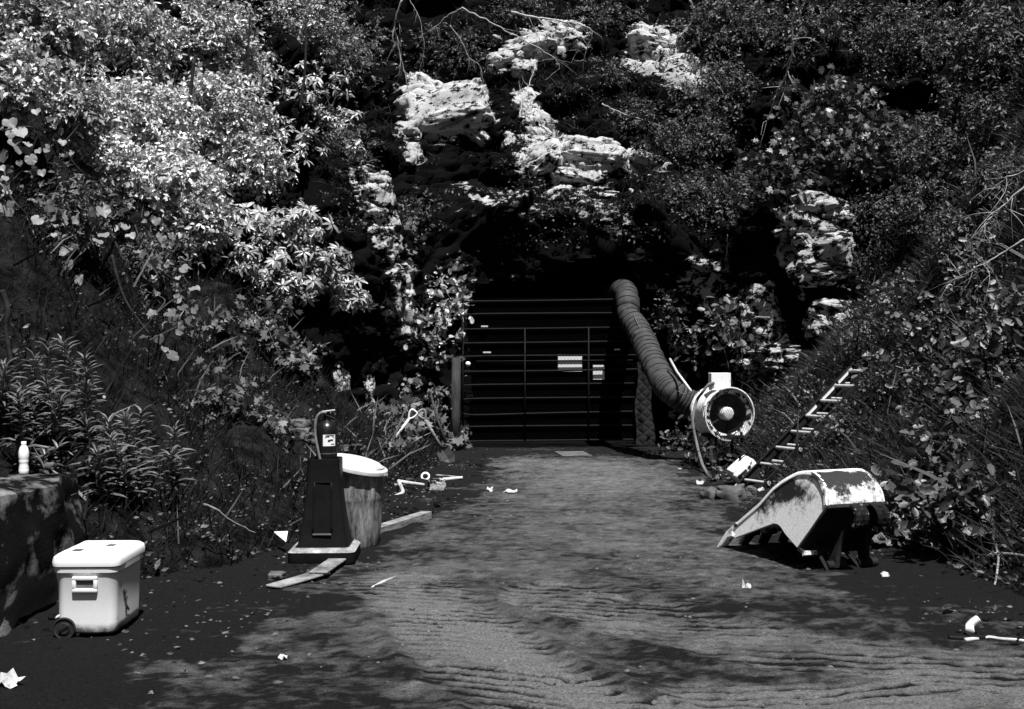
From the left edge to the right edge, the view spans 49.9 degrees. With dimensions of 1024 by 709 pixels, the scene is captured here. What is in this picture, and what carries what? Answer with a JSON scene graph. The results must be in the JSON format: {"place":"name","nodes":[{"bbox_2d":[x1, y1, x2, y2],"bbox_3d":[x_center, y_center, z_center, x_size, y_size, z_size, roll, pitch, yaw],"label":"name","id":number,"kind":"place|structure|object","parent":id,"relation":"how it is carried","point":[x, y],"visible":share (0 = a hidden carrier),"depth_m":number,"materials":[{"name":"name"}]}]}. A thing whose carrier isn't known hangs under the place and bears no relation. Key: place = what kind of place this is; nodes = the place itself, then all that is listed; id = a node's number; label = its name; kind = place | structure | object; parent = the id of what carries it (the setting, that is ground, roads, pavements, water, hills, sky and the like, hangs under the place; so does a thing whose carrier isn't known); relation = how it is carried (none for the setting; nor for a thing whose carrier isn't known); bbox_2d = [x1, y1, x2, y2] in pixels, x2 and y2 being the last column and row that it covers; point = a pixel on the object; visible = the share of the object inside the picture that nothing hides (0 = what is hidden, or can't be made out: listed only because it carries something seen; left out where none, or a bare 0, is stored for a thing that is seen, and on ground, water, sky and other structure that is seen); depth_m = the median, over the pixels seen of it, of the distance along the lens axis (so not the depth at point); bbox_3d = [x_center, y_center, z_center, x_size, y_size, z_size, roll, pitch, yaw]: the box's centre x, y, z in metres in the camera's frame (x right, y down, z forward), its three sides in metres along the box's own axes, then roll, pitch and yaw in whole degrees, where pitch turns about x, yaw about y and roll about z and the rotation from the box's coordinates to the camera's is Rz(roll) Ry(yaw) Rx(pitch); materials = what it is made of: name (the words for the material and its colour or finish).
{"place":"outdoors","nodes":[
{"label":"outdoors","id":0,"kind":"place"},
{"bbox_2d":[0,391,1023,708],"bbox_3d":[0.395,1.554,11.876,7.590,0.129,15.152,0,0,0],"label":"dirt road","id":1,"kind":"structure","parent":0,"point":[864,638],"depth_m":6.33,"materials":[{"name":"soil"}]},
{"bbox_2d":[52,540,144,637],"bbox_3d":[-2.320,1.312,6.200,0.383,0.476,0.519,0,0,0],"label":"cooler","id":2,"kind":"object","parent":1,"relation":"on","point":[98,585],"visible":1,"depth_m":5.97,"materials":[{"name":"plastic"}]},
{"bbox_2d":[288,456,360,564],"bbox_3d":[-1.410,1.159,8.300,0.510,0.762,0.510,0,0,0],"label":"pedestal stand","id":3,"kind":"object","parent":1,"relation":"on","point":[325,534],"visible":1,"depth_m":8.15,"materials":[{"name":"black plastic"}]},
{"bbox_2d":[314,409,337,458],"bbox_3d":[-1.400,0.707,8.285,0.168,0.586,0.192,0,0,0],"label":"fire extinguisher","id":4,"kind":"object","parent":3,"relation":"on","point":[325,434],"visible":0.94,"depth_m":8.23,"materials":[{"name":"black metal"}]},
{"bbox_2d":[337,453,387,547],"bbox_3d":[-1.259,1.166,8.851,0.536,0.729,0.536,0,0,0],"label":"rubbish bin","id":5,"kind":"object","parent":1,"relation":"on","point":[363,485],"visible":0.71,"depth_m":8.68,"materials":[{"name":"grey plastic"}]},
{"bbox_2d":[450,358,460,449],"bbox_3d":[-0.915,0.850,17.703,0.175,1.603,0.167,0,0,0],"label":"gate post","id":6,"kind":"object","parent":1,"relation":"on","point":[455,397],"visible":0.71,"depth_m":17.65,"materials":[{"name":"grey wood"}]},
{"bbox_2d":[0,431,1023,648],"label":"edge rubble","id":7,"kind":"object","parent":1,"relation":"on","point":[437,505],"visible":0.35,"depth_m":9.00,"materials":[{"name":"stone"}]},
{"bbox_2d":[18,354,1023,708],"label":"leaf litter","id":8,"kind":"object","parent":1,"relation":"on","point":[360,562],"visible":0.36,"depth_m":7.74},
{"bbox_2d":[717,468,890,569],"bbox_3d":[2.189,1.196,8.297,0.648,0.708,1.353,0,0,-22],"label":"excavator bucket","id":9,"kind":"object","parent":1,"relation":"on","point":[834,513],"visible":1,"depth_m":7.90,"materials":[{"name":"paint"}]},
{"bbox_2d":[0,0,1023,597],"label":"hillside ground","id":10,"kind":"structure","parent":0,"point":[8,254],"depth_m":9.77,"materials":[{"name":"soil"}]},
{"bbox_2d":[0,386,53,467],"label":"willow herb","id":11,"kind":"object","parent":10,"relation":"on","point":[21,433],"visible":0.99,"depth_m":7.46,"materials":[{"name":"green plant"}]},
{"bbox_2d":[0,32,65,138],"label":"leaf bush","id":12,"kind":"object","parent":10,"relation":"on","point":[25,85],"visible":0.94,"depth_m":10.31,"materials":[{"name":"plant"}]},
{"bbox_2d":[0,473,84,636],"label":"concrete wall","id":13,"kind":"structure","parent":10,"relation":"on","point":[41,522],"depth_m":6.43,"materials":[{"name":"concrete"}]},
{"bbox_2d":[0,154,110,284],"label":"heart leaf vine","id":14,"kind":"object","parent":10,"relation":"on","point":[103,211],"visible":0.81,"depth_m":9.51,"materials":[{"name":"grey plant"}]},
{"bbox_2d":[0,0,114,98],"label":"leaf bush","id":15,"kind":"object","parent":10,"relation":"on","point":[49,27],"visible":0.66,"depth_m":11.91,"materials":[{"name":"plant"}]},
{"bbox_2d":[17,161,131,268],"bbox_3d":[-4.315,-1.330,10.519,1.331,1.055,0.904,0,0,0],"label":"shade bush","id":16,"kind":"object","parent":10,"relation":"on","point":[80,229],"visible":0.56,"depth_m":10.48,"materials":[{"name":"grey plant"}]},
{"bbox_2d":[39,58,122,157],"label":"leaf bush","id":17,"kind":"object","parent":10,"relation":"on","point":[68,112],"visible":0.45,"depth_m":11.76,"materials":[{"name":"plant"}]},
{"bbox_2d":[0,108,178,221],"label":"heart leaf vine","id":18,"kind":"object","parent":10,"relation":"on","point":[21,131],"visible":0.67,"depth_m":10.51,"materials":[{"name":"grey plant"}]},
{"bbox_2d":[72,124,169,222],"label":"leaf bush","id":19,"kind":"object","parent":10,"relation":"on","point":[116,168],"visible":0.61,"depth_m":12.38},
{"bbox_2d":[99,430,150,506],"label":"willow herb","id":20,"kind":"object","parent":10,"relation":"on","point":[111,437],"visible":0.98,"depth_m":7.73,"materials":[{"name":"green plant"}]},
{"bbox_2d":[114,211,204,299],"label":"shade bush","id":21,"kind":"object","parent":10,"relation":"on","point":[163,251],"visible":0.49,"depth_m":12.62,"materials":[{"name":"grey plant"}]},
{"bbox_2d":[110,216,217,360],"bbox_3d":[-3.622,-0.720,11.224,1.211,1.556,2.547,0,0,-15],"label":"heart leaf vine","id":22,"kind":"object","parent":10,"relation":"on","point":[153,262],"visible":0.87,"depth_m":11.91,"materials":[{"name":"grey plant"}]},
{"bbox_2d":[1,126,438,576],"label":"ground cover","id":23,"kind":"object","parent":10,"relation":"on","point":[129,489],"visible":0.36,"depth_m":9.60,"materials":[{"name":"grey plant"}]},
{"bbox_2d":[188,356,264,430],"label":"leafy plant","id":24,"kind":"object","parent":10,"relation":"on","point":[216,391],"visible":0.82,"depth_m":10.88,"materials":[{"name":"grey plant"}]},
{"bbox_2d":[185,294,273,369],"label":"leafy plant","id":25,"kind":"object","parent":10,"relation":"on","point":[222,317],"visible":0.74,"depth_m":12.80,"materials":[{"name":"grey plant"}]},
{"bbox_2d":[235,390,302,452],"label":"leafy plant","id":26,"kind":"object","parent":10,"relation":"on","point":[272,423],"visible":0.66,"depth_m":11.16,"materials":[{"name":"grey plant"}]},
{"bbox_2d":[238,294,302,354],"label":"leafy plant","id":27,"kind":"object","parent":10,"relation":"on","point":[280,321],"visible":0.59,"depth_m":13.48,"materials":[{"name":"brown plant"}]},
{"bbox_2d":[270,325,332,388],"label":"leafy plant","id":28,"kind":"object","parent":10,"relation":"on","point":[301,364],"visible":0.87,"depth_m":13.58,"materials":[{"name":"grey plant"}]},
{"bbox_2d":[364,393,432,442],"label":"leafy plant","id":29,"kind":"object","parent":10,"relation":"on","point":[416,424],"visible":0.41,"depth_m":16.01,"materials":[{"name":"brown plant"}]},
{"bbox_2d":[427,410,472,450],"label":"leafy plant","id":30,"kind":"object","parent":10,"relation":"on","point":[460,439],"visible":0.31,"depth_m":17.66,"materials":[{"name":"grey plant"}]},
{"bbox_2d":[0,7,1023,543],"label":"dead stalks","id":31,"kind":"object","parent":10,"relation":"on","point":[788,415],"visible":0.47,"depth_m":10.96,"materials":[{"name":"plant"}]},
{"bbox_2d":[678,441,731,470],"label":"bramble","id":32,"kind":"object","parent":10,"relation":"on","point":[707,455],"visible":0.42,"depth_m":14.74,"materials":[{"name":"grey plant"}]},
{"bbox_2d":[690,373,754,476],"bbox_3d":[2.856,0.926,14.373,0.885,1.352,2.148,0,0,0],"label":"ventilation fan","id":33,"kind":"object","parent":10,"relation":"on","point":[721,408],"visible":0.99,"depth_m":14.91},
{"bbox_2d":[594,279,699,417],"bbox_3d":[2.074,-0.163,17.995,0.861,2.292,6.073,0,0,-11],"label":"ventilation duct","id":34,"kind":"object","parent":33,"relation":"attached to","point":[670,389],"visible":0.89,"depth_m":16.78,"materials":[{"name":"plastic"}]},
{"bbox_2d":[706,316,775,392],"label":"bramble","id":35,"kind":"object","parent":10,"relation":"on","point":[730,342],"visible":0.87,"depth_m":17.06,"materials":[{"name":"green plant"}]},
{"bbox_2d":[734,345,874,490],"bbox_3d":[3.761,0.682,13.150,2.628,1.814,0.437,0,0,-31],"label":"extension ladder","id":36,"kind":"object","parent":10,"relation":"on","point":[781,446],"visible":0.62,"depth_m":13.07,"materials":[{"name":"metal"}]},
{"bbox_2d":[818,290,890,361],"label":"dark bush","id":37,"kind":"object","parent":10,"relation":"on","point":[857,343],"visible":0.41,"depth_m":14.02,"materials":[{"name":"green plant"}]},
{"bbox_2d":[689,0,1023,590],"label":"grass","id":38,"kind":"structure","parent":10,"relation":"on","point":[762,441],"depth_m":11.90,"materials":[{"name":"plant"}]},
{"bbox_2d":[701,3,1023,584],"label":"ground cover","id":39,"kind":"object","parent":10,"relation":"on","point":[957,565],"visible":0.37,"depth_m":11.29,"materials":[{"name":"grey plant"}]},
{"bbox_2d":[847,230,901,288],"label":"dark bush","id":40,"kind":"object","parent":10,"relation":"on","point":[880,245],"visible":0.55,"depth_m":16.39,"materials":[{"name":"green plant"}]},
{"bbox_2d":[842,348,912,413],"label":"bramble","id":41,"kind":"object","parent":10,"relation":"on","point":[876,370],"visible":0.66,"depth_m":12.24,"materials":[{"name":"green plant"}]},
{"bbox_2d":[837,260,920,342],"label":"bramble","id":42,"kind":"object","parent":10,"relation":"on","point":[872,299],"visible":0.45,"depth_m":13.46,"materials":[{"name":"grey plant"}]},
{"bbox_2d":[871,458,950,538],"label":"bramble","id":43,"kind":"object","parent":10,"relation":"on","point":[884,483],"visible":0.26,"depth_m":8.83,"materials":[{"name":"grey plant"}]},
{"bbox_2d":[871,335,957,417],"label":"bramble","id":44,"kind":"object","parent":10,"relation":"on","point":[923,372],"visible":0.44,"depth_m":10.84,"materials":[{"name":"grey plant"}]},
{"bbox_2d":[872,167,963,243],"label":"dark bush","id":45,"kind":"object","parent":10,"relation":"on","point":[912,210],"visible":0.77,"depth_m":15.25,"materials":[{"name":"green plant"}]},
{"bbox_2d":[875,276,978,371],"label":"bramble","id":46,"kind":"object","parent":10,"relation":"on","point":[909,328],"visible":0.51,"depth_m":11.71,"materials":[{"name":"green plant"}]},
{"bbox_2d":[883,99,984,190],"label":"dark bush","id":47,"kind":"object","parent":10,"relation":"on","point":[917,150],"visible":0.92,"depth_m":15.43,"materials":[{"name":"grey plant"}]},
{"bbox_2d":[872,451,997,546],"bbox_3d":[3.264,1.133,8.714,0.837,0.735,2.151,0,0,0],"label":"shrub","id":48,"kind":"object","parent":10,"relation":"on","point":[895,527],"visible":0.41,"depth_m":8.36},
{"bbox_2d":[899,382,1000,472],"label":"bramble","id":49,"kind":"object","parent":10,"relation":"on","point":[939,433],"visible":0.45,"depth_m":9.21,"materials":[{"name":"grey plant"}]},
{"bbox_2d":[894,453,1019,547],"bbox_3d":[3.265,1.091,8.086,0.886,0.753,0.690,0,0,0],"label":"bramble","id":50,"kind":"object","parent":10,"relation":"on","point":[939,506],"visible":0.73,"depth_m":8.03,"materials":[{"name":"grey plant"}]},
{"bbox_2d":[914,201,1004,267],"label":"dark bush","id":51,"kind":"object","parent":10,"relation":"on","point":[953,231],"visible":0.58,"depth_m":12.44,"materials":[{"name":"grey plant"}]},
{"bbox_2d":[927,229,998,304],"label":"bramble","id":52,"kind":"object","parent":10,"relation":"on","point":[962,269],"visible":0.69,"depth_m":11.80,"materials":[{"name":"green plant"}]},
{"bbox_2d":[926,54,1002,134],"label":"dark bush","id":53,"kind":"object","parent":10,"relation":"on","point":[946,99],"visible":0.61,"depth_m":15.53,"materials":[{"name":"grey plant"}]},
{"bbox_2d":[922,0,1023,100],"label":"dark bush","id":54,"kind":"object","parent":10,"relation":"on","point":[985,58],"visible":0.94,"depth_m":15.42,"materials":[{"name":"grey plant"}]},
{"bbox_2d":[925,323,1023,418],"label":"bramble","id":55,"kind":"object","parent":10,"relation":"on","point":[975,362],"visible":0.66,"depth_m":10.08,"materials":[{"name":"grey plant"}]},
{"bbox_2d":[946,78,1022,166],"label":"dark bush","id":56,"kind":"object","parent":10,"relation":"on","point":[994,108],"visible":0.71,"depth_m":14.91,"materials":[{"name":"grey plant"}]},
{"bbox_2d":[946,140,1023,222],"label":"dark bush","id":57,"kind":"object","parent":10,"relation":"on","point":[986,182],"visible":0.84,"depth_m":12.54,"materials":[{"name":"grey plant"}]},
{"bbox_2d":[952,279,1023,353],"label":"bramble","id":58,"kind":"object","parent":10,"relation":"on","point":[999,320],"visible":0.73,"depth_m":10.36,"materials":[{"name":"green plant"}]},
{"bbox_2d":[60,0,966,445],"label":"cliff","id":59,"kind":"structure","parent":0,"point":[368,358],"depth_m":18.91,"materials":[{"name":"stone"}]},
{"bbox_2d":[69,0,198,93],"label":"leaf bush","id":60,"kind":"object","parent":59,"relation":"on","point":[133,46],"visible":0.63,"depth_m":15.02,"materials":[{"name":"plant"}]},
{"bbox_2d":[82,65,202,158],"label":"leaf bush","id":61,"kind":"object","parent":59,"relation":"on","point":[143,110],"visible":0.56,"depth_m":14.15,"materials":[{"name":"plant"}]},
{"bbox_2d":[128,123,233,235],"bbox_3d":[-4.480,-2.203,14.032,1.897,1.480,0.967,0,0,0],"label":"leaf bush","id":62,"kind":"object","parent":59,"relation":"on","point":[165,160],"visible":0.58,"depth_m":13.83,"materials":[{"name":"plant"}]},
{"bbox_2d":[158,178,245,269],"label":"leaf bush","id":63,"kind":"object","parent":59,"relation":"on","point":[213,220],"visible":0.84,"depth_m":13.84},
{"bbox_2d":[159,0,279,96],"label":"leaf bush","id":64,"kind":"object","parent":59,"relation":"on","point":[217,28],"visible":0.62,"depth_m":16.50,"materials":[{"name":"plant"}]},
{"bbox_2d":[159,62,295,179],"bbox_3d":[-4.155,-3.304,15.496,2.127,1.749,1.141,0,0,0],"label":"leaf bush","id":65,"kind":"object","parent":59,"relation":"on","point":[221,110],"visible":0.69,"depth_m":15.29,"materials":[{"name":"plant"}]},
{"bbox_2d":[199,124,303,205],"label":"leaf bush","id":66,"kind":"object","parent":59,"relation":"on","point":[263,170],"visible":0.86,"depth_m":15.22,"materials":[{"name":"plant"}]},
{"bbox_2d":[204,201,378,315],"bbox_3d":[-2.937,-1.322,15.301,1.284,1.581,2.796,0,0,37],"label":"long leaf bush","id":67,"kind":"object","parent":59,"relation":"on","point":[320,260],"visible":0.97,"depth_m":14.92,"materials":[{"name":"plant"}]},
{"bbox_2d":[251,0,358,76],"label":"leaf bush","id":68,"kind":"object","parent":59,"relation":"on","point":[322,32],"visible":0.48,"depth_m":19.83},
{"bbox_2d":[244,53,367,166],"bbox_3d":[-3.412,-4.131,18.339,1.709,2.638,4.097,0,0,7],"label":"long leaf bush","id":69,"kind":"object","parent":59,"relation":"on","point":[334,79],"visible":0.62,"depth_m":18.10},
{"bbox_2d":[311,95,380,183],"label":"shade bush","id":70,"kind":"object","parent":59,"relation":"on","point":[335,141],"visible":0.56,"depth_m":18.20,"materials":[{"name":"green plant"}]},
{"bbox_2d":[315,1,404,106],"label":"shade bush","id":71,"kind":"object","parent":59,"relation":"on","point":[359,57],"visible":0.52,"depth_m":20.86,"materials":[{"name":"grey plant"}]},
{"bbox_2d":[390,373,451,429],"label":"leafy plant","id":72,"kind":"object","parent":59,"relation":"on","point":[417,382],"visible":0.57,"depth_m":17.27,"materials":[{"name":"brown plant"}]},
{"bbox_2d":[396,183,451,239],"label":"shade bush","id":73,"kind":"object","parent":59,"relation":"on","point":[417,209],"visible":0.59,"depth_m":18.93,"materials":[{"name":"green plant"}]},
{"bbox_2d":[399,308,463,374],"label":"leafy plant","id":74,"kind":"object","parent":59,"relation":"on","point":[433,343],"visible":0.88,"depth_m":17.76,"materials":[{"name":"grey plant"}]},
{"bbox_2d":[422,265,473,339],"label":"leafy plant","id":75,"kind":"object","parent":59,"relation":"on","point":[431,293],"visible":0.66,"depth_m":18.36,"materials":[{"name":"grey plant"}]},
{"bbox_2d":[398,18,501,81],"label":"shade bush","id":76,"kind":"object","parent":59,"relation":"on","point":[449,59],"visible":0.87,"depth_m":21.92,"materials":[{"name":"grey plant"}]},
{"bbox_2d":[68,0,947,221],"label":"cliff grass","id":77,"kind":"structure","parent":59,"relation":"on","point":[839,35],"depth_m":19.98,"materials":[{"name":"plant"}]},
{"bbox_2d":[461,0,555,31],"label":"shade bush","id":78,"kind":"object","parent":59,"relation":"on","point":[510,18],"visible":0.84,"depth_m":22.77,"materials":[{"name":"grey plant"}]},
{"bbox_2d":[80,0,964,290],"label":"cliff moss","id":79,"kind":"object","parent":59,"relation":"on","point":[592,180],"visible":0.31,"depth_m":18.83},
{"bbox_2d":[462,298,639,441],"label":"tubular gate","id":80,"kind":"structure","parent":59,"relation":"attached to","point":[567,362],"depth_m":18.39,"materials":[{"name":"metal"}]},
{"bbox_2d":[635,362,654,444],"bbox_3d":[2.213,0.815,18.291,0.339,1.370,0.107,0,0,0],"label":"mesh panel","id":81,"kind":"object","parent":80,"relation":"hanging from","point":[645,428],"visible":0.88,"depth_m":18.28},
{"bbox_2d":[150,0,961,250],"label":"cliff creeper","id":82,"kind":"object","parent":59,"relation":"on","point":[549,206],"visible":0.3,"depth_m":19.07,"materials":[{"name":"grey plant"}]},
{"bbox_2d":[466,256,674,435],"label":"tunnel","id":83,"kind":"structure","parent":59,"relation":"on","point":[591,276],"depth_m":25.28,"materials":[{"name":"stone"}]},
{"bbox_2d":[479,289,617,409],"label":"tunnel end","id":84,"kind":"structure","parent":83,"relation":"attached to","point":[547,294],"depth_m":30.85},
{"bbox_2d":[559,0,648,34],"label":"shade bush","id":85,"kind":"object","parent":59,"relation":"on","point":[604,20],"visible":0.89,"depth_m":22.69,"materials":[{"name":"grey plant"}]},
{"bbox_2d":[579,53,645,95],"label":"shade bush","id":86,"kind":"object","parent":59,"relation":"on","point":[619,76],"visible":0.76,"depth_m":21.49,"materials":[{"name":"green plant"}]},
{"bbox_2d":[596,91,676,146],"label":"shade bush","id":87,"kind":"object","parent":59,"relation":"on","point":[642,124],"visible":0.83,"depth_m":20.66,"materials":[{"name":"grey plant"}]},
{"bbox_2d":[642,288,689,348],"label":"bramble","id":88,"kind":"object","parent":59,"relation":"on","point":[661,325],"visible":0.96,"depth_m":18.53,"materials":[{"name":"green plant"}]},
{"bbox_2d":[638,168,732,225],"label":"dark bush","id":89,"kind":"object","parent":59,"relation":"on","point":[699,187],"visible":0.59,"depth_m":19.10,"materials":[{"name":"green plant"}]},
{"bbox_2d":[631,92,742,172],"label":"dark bush","id":90,"kind":"object","parent":59,"relation":"on","point":[689,155],"visible":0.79,"depth_m":19.97,"materials":[{"name":"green plant"}]},
{"bbox_2d":[673,324,715,377],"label":"bramble","id":91,"kind":"object","parent":59,"relation":"on","point":[697,352],"visible":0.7,"depth_m":18.16,"materials":[{"name":"grey plant"}]},
{"bbox_2d":[663,47,765,129],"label":"dark bush","id":92,"kind":"object","parent":59,"relation":"on","point":[735,88],"visible":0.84,"depth_m":20.68,"materials":[{"name":"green plant"}]},
{"bbox_2d":[691,294,746,347],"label":"bramble","id":93,"kind":"object","parent":59,"relation":"on","point":[723,310],"visible":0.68,"depth_m":17.38,"materials":[{"name":"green plant"}]},
{"bbox_2d":[669,0,788,65],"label":"dark bush","id":94,"kind":"object","parent":59,"relation":"on","point":[724,14],"visible":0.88,"depth_m":21.76,"materials":[{"name":"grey plant"}]},
{"bbox_2d":[697,160,772,230],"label":"dark bush","id":95,"kind":"object","parent":59,"relation":"on","point":[730,213],"visible":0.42,"depth_m":18.16,"materials":[{"name":"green plant"}]},
{"bbox_2d":[730,147,843,224],"bbox_3d":[4.392,-2.613,17.175,1.720,1.256,1.160,0,0,-25],"label":"lobed leaf tree","id":96,"kind":"object","parent":59,"relation":"on","point":[792,171],"visible":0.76,"depth_m":17.05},
{"bbox_2d":[731,109,889,196],"bbox_3d":[4.680,-3.145,17.406,2.435,1.431,1.297,0,0,0],"label":"lobed leaf tree","id":97,"kind":"object","parent":59,"relation":"on","point":[826,137],"visible":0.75,"depth_m":17.20,"materials":[{"name":"plant"}]},
{"bbox_2d":[745,0,879,79],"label":"dark bush","id":98,"kind":"object","parent":59,"relation":"on","point":[805,31],"visible":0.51,"depth_m":20.11,"materials":[{"name":"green plant"}]},
{"bbox_2d":[762,63,889,158],"bbox_3d":[5.135,-3.939,17.896,2.061,1.577,1.191,0,0,0],"label":"lobed leaf tree","id":99,"kind":"object","parent":59,"relation":"on","point":[858,101],"visible":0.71,"depth_m":17.73,"materials":[{"name":"plant"}]},
{"bbox_2d":[827,180,915,249],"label":"dark bush","id":100,"kind":"object","parent":59,"relation":"on","point":[875,226],"visible":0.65,"depth_m":16.70,"materials":[{"name":"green plant"}]},
{"bbox_2d":[819,106,930,204],"bbox_3d":[5.587,-3.064,16.973,1.822,1.420,1.186,0,0,0],"label":"lobed leaf tree","id":101,"kind":"object","parent":59,"relation":"on","point":[881,163],"visible":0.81,"depth_m":16.85,"materials":[{"name":"plant"}]},
{"bbox_2d":[846,0,958,80],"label":"dark bush","id":102,"kind":"object","parent":59,"relation":"on","point":[898,47],"visible":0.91,"depth_m":19.00,"materials":[{"name":"grey plant"}]},
{"bbox_2d":[467,410,672,447],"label":"tunnel floor","id":103,"kind":"structure","parent":0,"point":[622,443],"depth_m":22.58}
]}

